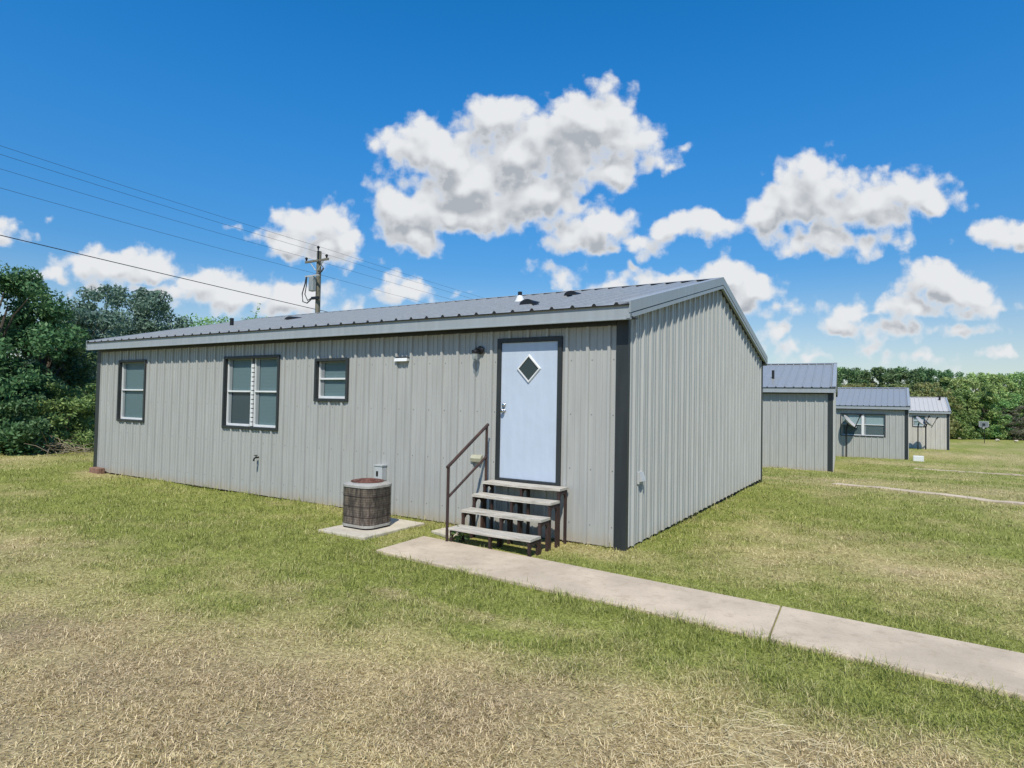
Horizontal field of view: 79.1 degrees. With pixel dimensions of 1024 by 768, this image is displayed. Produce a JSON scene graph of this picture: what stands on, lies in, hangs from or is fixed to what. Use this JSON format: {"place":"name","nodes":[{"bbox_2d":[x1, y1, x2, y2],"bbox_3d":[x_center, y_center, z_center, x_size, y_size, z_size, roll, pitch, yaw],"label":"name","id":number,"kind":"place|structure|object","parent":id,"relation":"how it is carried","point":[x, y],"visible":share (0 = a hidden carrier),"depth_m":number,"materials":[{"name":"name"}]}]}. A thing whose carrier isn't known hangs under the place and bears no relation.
{"place":"outdoors","nodes":[
{"label":"outdoors","id":0,"kind":"place"},
{"bbox_2d":[0,438,1023,767],"bbox_3d":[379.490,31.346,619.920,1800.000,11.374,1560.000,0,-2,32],"label":"ground","id":1,"kind":"structure","parent":0,"point":[978,450],"depth_m":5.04,"materials":[{"name":"green plant"}]},
{"bbox_2d":[6,314,38,371],"bbox_3d":[-26.041,-0.657,32.790,7.678,7.197,5.363,0,-2,32],"label":"leafy tree","id":2,"kind":"object","parent":1,"relation":"on","point":[21,354],"visible":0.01,"depth_m":32.20,"materials":[{"name":"green plant"}]},
{"bbox_2d":[0,393,65,452],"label":"shrub","id":3,"kind":"object","parent":1,"relation":"on","point":[27,429],"visible":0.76,"depth_m":18.58,"materials":[{"name":"green plant"}]},
{"bbox_2d":[0,261,91,455],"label":"leafy tree","id":4,"kind":"object","parent":1,"relation":"on","point":[24,288],"visible":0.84,"depth_m":20.49,"materials":[{"name":"green plant"}]},
{"bbox_2d":[0,433,93,456],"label":"brush pile","id":5,"kind":"object","parent":1,"relation":"on","point":[73,449],"visible":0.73,"depth_m":19.06,"materials":[{"name":"brown wood"}]},
{"bbox_2d":[0,317,96,433],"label":"leafy tree","id":6,"kind":"object","parent":1,"relation":"on","point":[79,376],"visible":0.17,"depth_m":23.06,"materials":[{"name":"green plant"}]},
{"bbox_2d":[26,381,95,451],"bbox_3d":[-14.927,1.208,20.877,2.718,2.734,2.988,2,-2,-15],"label":"shrub","id":7,"kind":"object","parent":1,"relation":"on","point":[80,403],"visible":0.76,"depth_m":20.42,"materials":[{"name":"green plant"}]},
{"bbox_2d":[26,301,129,413],"bbox_3d":[-18.241,-0.519,26.763,4.899,6.202,5.143,3,-2,-43],"label":"leafy tree","id":8,"kind":"object","parent":1,"relation":"on","point":[85,318],"visible":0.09,"depth_m":25.88,"materials":[{"name":"green plant"}]},
{"bbox_2d":[89,467,104,473],"bbox_3d":[-9.798,2.058,14.636,0.440,0.170,0.150,0,-2,32],"label":"brick","id":9,"kind":"object","parent":1,"relation":"on","point":[98,470],"visible":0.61,"depth_m":14.55,"materials":[{"name":"brown brick"}]},
{"bbox_2d":[30,283,194,376],"bbox_3d":[-19.293,-1.007,31.331,8.389,7.794,7.824,0,-2,32],"label":"leafy tree","id":10,"kind":"object","parent":1,"relation":"on","point":[144,304],"visible":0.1,"depth_m":30.25,"materials":[{"name":"green plant"}]},
{"bbox_2d":[145,323,173,331],"bbox_3d":[-19.331,-0.247,36.379,8.616,6.566,7.152,0,-2,32],"label":"leafy tree","id":11,"kind":"object","parent":1,"relation":"on","point":[164,326],"depth_m":34.58,"materials":[{"name":"green plant"}]},
{"bbox_2d":[181,313,228,326],"bbox_3d":[-29.504,-1.329,60.097,6.143,10.902,7.368,0,-2,32],"label":"leafy tree","id":12,"kind":"object","parent":1,"relation":"on","point":[208,322],"visible":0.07,"depth_m":59.32,"materials":[{"name":"green plant"}]},
{"bbox_2d":[217,303,266,322],"bbox_3d":[-26.726,-1.917,62.183,7.894,12.517,8.383,2,-2,-15],"label":"leafy tree","id":13,"kind":"object","parent":1,"relation":"on","point":[241,318],"depth_m":60.92,"materials":[{"name":"green plant"}]},
{"bbox_2d":[302,246,328,312],"bbox_3d":[-11.067,-2.212,34.728,1.900,11.111,0.650,0,-2,32],"label":"utility pole","id":14,"kind":"object","parent":1,"relation":"on","point":[314,283],"visible":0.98,"depth_m":34.82,"materials":[{"name":"grey wood"}]},
{"bbox_2d":[0,235,326,311],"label":"power line","id":15,"kind":"object","parent":14,"relation":"attached to","point":[148,270],"visible":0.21,"depth_m":26.83,"materials":[{"name":"metal"}]},
{"bbox_2d":[2,188,423,302],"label":"power line","id":16,"kind":"object","parent":14,"relation":"attached to","point":[186,239],"visible":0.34,"depth_m":27.83,"materials":[{"name":"metal"}]},
{"bbox_2d":[2,169,451,299],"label":"power line","id":17,"kind":"object","parent":14,"relation":"attached to","point":[202,228],"visible":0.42,"depth_m":29.58,"materials":[{"name":"metal"}]},
{"bbox_2d":[0,154,471,298],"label":"power line","id":18,"kind":"object","parent":14,"relation":"attached to","point":[205,218],"visible":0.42,"depth_m":27.74,"materials":[{"name":"metal"}]},
{"bbox_2d":[2,146,478,296],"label":"power line","id":19,"kind":"object","parent":14,"relation":"attached to","point":[211,213],"visible":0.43,"depth_m":28.89,"materials":[{"name":"metal"}]},
{"bbox_2d":[318,518,424,539],"bbox_3d":[-1.978,2.103,8.857,0.860,0.158,1.280,0,-2,32],"label":"concrete pad","id":20,"kind":"object","parent":1,"relation":"on","point":[396,525],"visible":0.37,"depth_m":8.55,"materials":[{"name":"beige concrete"}]},
{"bbox_2d":[342,478,391,529],"bbox_3d":[-2.070,1.685,8.860,0.594,0.676,0.554,0,-2,32],"label":"air conditioner","id":21,"kind":"object","parent":20,"relation":"on","point":[366,503],"visible":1,"depth_m":8.64,"materials":[{"name":"metal"}]},
{"bbox_2d":[86,277,767,550],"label":"metal house","id":22,"kind":"structure","parent":1,"relation":"on","point":[630,415],"depth_m":10.06,"materials":[{"name":"paint"}]},
{"bbox_2d":[116,359,146,422],"bbox_3d":[-8.666,0.156,14.192,1.170,1.417,0.145,0,-2,32],"label":"window","id":23,"kind":"structure","parent":22,"relation":"in","point":[131,386],"depth_m":14.30,"materials":[{"name":"grey glass"}]},
{"bbox_2d":[221,354,280,430],"bbox_3d":[-4.997,0.163,11.926,1.695,1.417,0.145,0,-2,32],"label":"window","id":24,"kind":"structure","parent":22,"relation":"in","point":[251,384],"depth_m":11.93,"materials":[{"name":"grey glass"}]},
{"bbox_2d":[313,357,349,401],"bbox_3d":[-3.106,-0.070,10.767,0.830,0.757,0.145,0,-2,32],"label":"window","id":25,"kind":"structure","parent":22,"relation":"in","point":[331,375],"depth_m":10.83,"materials":[{"name":"white plastic"}]},
{"bbox_2d":[499,341,557,482],"bbox_3d":[0.220,0.375,8.637,0.912,1.923,0.105,0,-2,32],"label":"door","id":26,"kind":"structure","parent":22,"relation":"in","point":[528,410],"depth_m":8.64,"materials":[{"name":"paint"}]},
{"bbox_2d":[431,527,457,537],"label":"stone slab","id":27,"kind":"structure","parent":1,"relation":"on","point":[441,531],"depth_m":8.54,"materials":[{"name":"beige stone"}]},
{"bbox_2d":[450,530,470,541],"bbox_3d":[-0.690,2.045,8.037,0.346,0.413,0.218,0,-2,32],"label":"weed","id":28,"kind":"object","parent":1,"relation":"on","point":[457,537],"visible":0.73,"depth_m":8.02,"materials":[{"name":"green plant"}]},
{"bbox_2d":[445,423,568,556],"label":"entry steps","id":29,"kind":"structure","parent":1,"relation":"on","point":[500,534],"depth_m":8.08,"materials":[{"name":"grey wood"}]},
{"bbox_2d":[376,536,1023,700],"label":"walkway","id":30,"kind":"structure","parent":1,"relation":"on","point":[931,655],"depth_m":5.31,"materials":[{"name":"concrete"}]},
{"bbox_2d":[612,685,883,767],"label":"straw","id":31,"kind":"object","parent":1,"relation":"on","point":[745,739],"visible":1,"depth_m":3.27,"materials":[{"name":"beige plant"}]},
{"bbox_2d":[762,363,837,471],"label":"metal house","id":32,"kind":"structure","parent":1,"relation":"on","point":[799,415],"depth_m":23.29,"materials":[{"name":"paint"}]},
{"bbox_2d":[837,367,869,386],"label":"leafy tree","id":33,"kind":"object","parent":1,"relation":"on","point":[851,373],"visible":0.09,"depth_m":90.23,"materials":[{"name":"green plant"}]},
{"bbox_2d":[844,414,862,456],"bbox_3d":[19.874,3.061,36.373,0.909,2.697,0.928,1,-2,-6],"label":"satellite dish","id":34,"kind":"object","parent":1,"relation":"on","point":[849,421],"visible":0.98,"depth_m":36.49,"materials":[{"name":"grey metal"}]},
{"bbox_2d":[840,383,875,386],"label":"leafy tree","id":35,"kind":"object","parent":1,"relation":"on","point":[859,385],"visible":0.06,"depth_m":83.12,"materials":[{"name":"green plant"}]},
{"bbox_2d":[839,370,876,386],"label":"leafy tree","id":36,"kind":"object","parent":1,"relation":"on","point":[863,377],"visible":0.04,"depth_m":97.43,"materials":[{"name":"green plant"}]},
{"bbox_2d":[838,366,895,386],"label":"leafy tree","id":37,"kind":"object","parent":1,"relation":"on","point":[882,378],"visible":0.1,"depth_m":95.06,"materials":[{"name":"green plant"}]},
{"bbox_2d":[836,387,909,459],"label":"metal house","id":38,"kind":"structure","parent":1,"relation":"on","point":[881,430],"depth_m":36.38,"materials":[{"name":"paint"}]},
{"bbox_2d":[840,413,885,436],"bbox_3d":[20.627,2.411,36.464,2.310,1.337,0.145,0,-2,32],"label":"window","id":39,"kind":"structure","parent":38,"relation":"in","point":[868,425],"depth_m":36.41,"materials":[{"name":"grey glass"}]},
{"bbox_2d":[869,370,911,389],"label":"leafy tree","id":40,"kind":"object","parent":1,"relation":"on","point":[872,379],"visible":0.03,"depth_m":100.12,"materials":[{"name":"green plant"}]},
{"bbox_2d":[874,367,924,393],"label":"leafy tree","id":41,"kind":"object","parent":1,"relation":"on","point":[913,376],"visible":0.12,"depth_m":97.44,"materials":[{"name":"green plant"}]},
{"bbox_2d":[880,384,919,396],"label":"leafy tree","id":42,"kind":"object","parent":1,"relation":"on","point":[914,394],"visible":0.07,"depth_m":86.42,"materials":[{"name":"green plant"}]},
{"bbox_2d":[886,367,933,383],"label":"leafy tree","id":43,"kind":"object","parent":1,"relation":"on","point":[911,380],"depth_m":102.22,"materials":[{"name":"green plant"}]},
{"bbox_2d":[891,366,945,396],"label":"leafy tree","id":44,"kind":"object","parent":1,"relation":"on","point":[928,373],"visible":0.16,"depth_m":99.20,"materials":[{"name":"green plant"}]},
{"bbox_2d":[913,455,923,461],"bbox_3d":[22.583,4.234,34.446,0.500,0.480,0.400,0,-2,32],"label":"utility box","id":45,"kind":"object","parent":1,"relation":"on","point":[918,458],"visible":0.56,"depth_m":34.28,"materials":[{"name":"white plastic"}]},
{"bbox_2d":[916,415,929,449],"bbox_3d":[32.174,3.844,48.684,0.868,2.827,0.908,1,-2,1],"label":"satellite dish","id":46,"kind":"object","parent":1,"relation":"on","point":[920,421],"visible":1,"depth_m":48.85,"materials":[{"name":"grey metal"}]},
{"bbox_2d":[831,483,1023,504],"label":"walkway","id":47,"kind":"structure","parent":1,"relation":"on","point":[967,497],"depth_m":14.01,"materials":[{"name":"concrete"}]},
{"bbox_2d":[909,396,950,449],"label":"metal house","id":48,"kind":"structure","parent":1,"relation":"on","point":[938,432],"depth_m":50.14,"materials":[{"name":"paint"}]},
{"bbox_2d":[912,416,924,426],"bbox_3d":[33.069,3.034,50.394,0.880,0.887,0.145,0,-2,32],"label":"window","id":49,"kind":"structure","parent":48,"relation":"in","point":[914,420],"depth_m":50.51,"materials":[{"name":"grey glass"}]},
{"bbox_2d":[925,417,938,449],"bbox_3d":[32.819,3.905,48.664,0.889,2.727,0.824,1,-2,0],"label":"satellite dish","id":50,"kind":"object","parent":1,"relation":"on","point":[928,423],"visible":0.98,"depth_m":48.72,"materials":[{"name":"grey metal"}]},
{"bbox_2d":[913,369,954,389],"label":"leafy tree","id":51,"kind":"object","parent":1,"relation":"on","point":[937,376],"depth_m":105.50,"materials":[{"name":"green plant"}]},
{"bbox_2d":[907,381,962,436],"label":"leafy tree","id":52,"kind":"object","parent":1,"relation":"on","point":[927,386],"visible":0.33,"depth_m":88.31,"materials":[{"name":"green plant"}]},
{"bbox_2d":[920,369,981,415],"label":"leafy tree","id":53,"kind":"object","parent":1,"relation":"on","point":[946,374],"visible":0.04,"depth_m":100.83,"materials":[{"name":"green plant"}]},
{"bbox_2d":[930,388,982,439],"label":"leafy tree","id":54,"kind":"object","parent":1,"relation":"on","point":[965,433],"visible":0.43,"depth_m":91.73,"materials":[{"name":"green plant"}]},
{"bbox_2d":[914,468,1019,475],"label":"walkway","id":55,"kind":"structure","parent":1,"relation":"on","point":[973,472],"depth_m":25.26,"materials":[{"name":"concrete"}]},
{"bbox_2d":[939,376,1000,430],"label":"leafy tree","id":56,"kind":"object","parent":1,"relation":"on","point":[959,382],"visible":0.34,"depth_m":97.04,"materials":[{"name":"green plant"}]},
{"bbox_2d":[967,421,983,439],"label":"bush","id":57,"kind":"object","parent":1,"relation":"on","point":[979,430],"visible":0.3,"depth_m":94.98,"materials":[{"name":"green plant"}]},
{"bbox_2d":[959,376,998,393],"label":"leafy tree","id":58,"kind":"object","parent":1,"relation":"on","point":[975,389],"depth_m":106.14,"materials":[{"name":"green plant"}]},
{"bbox_2d":[949,389,1009,439],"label":"leafy tree","id":59,"kind":"object","parent":1,"relation":"on","point":[993,410],"visible":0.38,"depth_m":95.05,"materials":[{"name":"green plant"}]},
{"bbox_2d":[949,372,1010,419],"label":"leafy tree","id":60,"kind":"object","parent":1,"relation":"on","point":[982,376],"visible":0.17,"depth_m":101.53,"materials":[{"name":"green plant"}]},
{"bbox_2d":[979,421,988,442],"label":"basketball hoop","id":61,"kind":"object","parent":1,"relation":"on","point":[983,424],"visible":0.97,"depth_m":76.28,"materials":[{"name":"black plastic"}]},
{"bbox_2d":[971,374,1016,390],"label":"leafy tree","id":62,"kind":"object","parent":1,"relation":"on","point":[991,382],"visible":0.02,"depth_m":108.42,"materials":[{"name":"green plant"}]},
{"bbox_2d":[976,394,1020,439],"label":"leafy tree","id":63,"kind":"object","parent":1,"relation":"on","point":[1003,403],"visible":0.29,"depth_m":96.23,"materials":[{"name":"green plant"}]},
{"bbox_2d":[981,418,1018,439],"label":"bush","id":64,"kind":"object","parent":1,"relation":"on","point":[1009,429],"visible":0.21,"depth_m":95.66,"materials":[{"name":"green plant"}]},
{"bbox_2d":[979,374,1022,422],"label":"leafy tree","id":65,"kind":"object","parent":1,"relation":"on","point":[999,379],"visible":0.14,"depth_m":103.10,"materials":[{"name":"green plant"}]},
{"bbox_2d":[990,418,1011,439],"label":"bush","id":66,"kind":"object","parent":1,"relation":"on","point":[1008,438],"visible":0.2,"depth_m":96.03,"materials":[{"name":"green plant"}]},
{"bbox_2d":[979,405,1023,439],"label":"leafy tree","id":67,"kind":"object","parent":1,"relation":"on","point":[1017,428],"visible":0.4,"depth_m":95.81,"materials":[{"name":"green plant"}]},
{"bbox_2d":[981,394,1023,438],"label":"leafy tree","id":68,"kind":"object","parent":1,"relation":"on","point":[1017,398],"visible":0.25,"depth_m":98.19,"materials":[{"name":"green plant"}]},
{"bbox_2d":[982,371,1023,413],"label":"leafy tree","id":69,"kind":"object","parent":1,"relation":"on","point":[1019,376],"visible":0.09,"depth_m":105.61,"materials":[{"name":"green plant"}]},
{"bbox_2d":[993,373,1023,391],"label":"leafy tree","id":70,"kind":"object","parent":1,"relation":"on","point":[1006,383],"visible":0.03,"depth_m":109.95,"materials":[{"name":"green plant"}]},
{"bbox_2d":[1002,383,1023,393],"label":"leafy tree","id":71,"kind":"object","parent":1,"relation":"on","point":[1004,384],"visible":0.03,"depth_m":109.38,"materials":[{"name":"green plant"}]},
{"bbox_2d":[1006,406,1023,437],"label":"leafy tree","id":72,"kind":"object","parent":1,"relation":"on","point":[1020,419],"visible":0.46,"depth_m":96.86,"materials":[{"name":"green plant"}]},
{"bbox_2d":[1007,390,1023,426],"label":"leafy tree","id":73,"kind":"object","parent":1,"relation":"on","point":[1022,400],"visible":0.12,"depth_m":100.80,"materials":[{"name":"green plant"}]},
{"bbox_2d":[0,0,1023,391],"label":"sky","id":74,"kind":"structure","parent":0,"point":[851,171],"materials":[{"name":"blue"}]}
]}

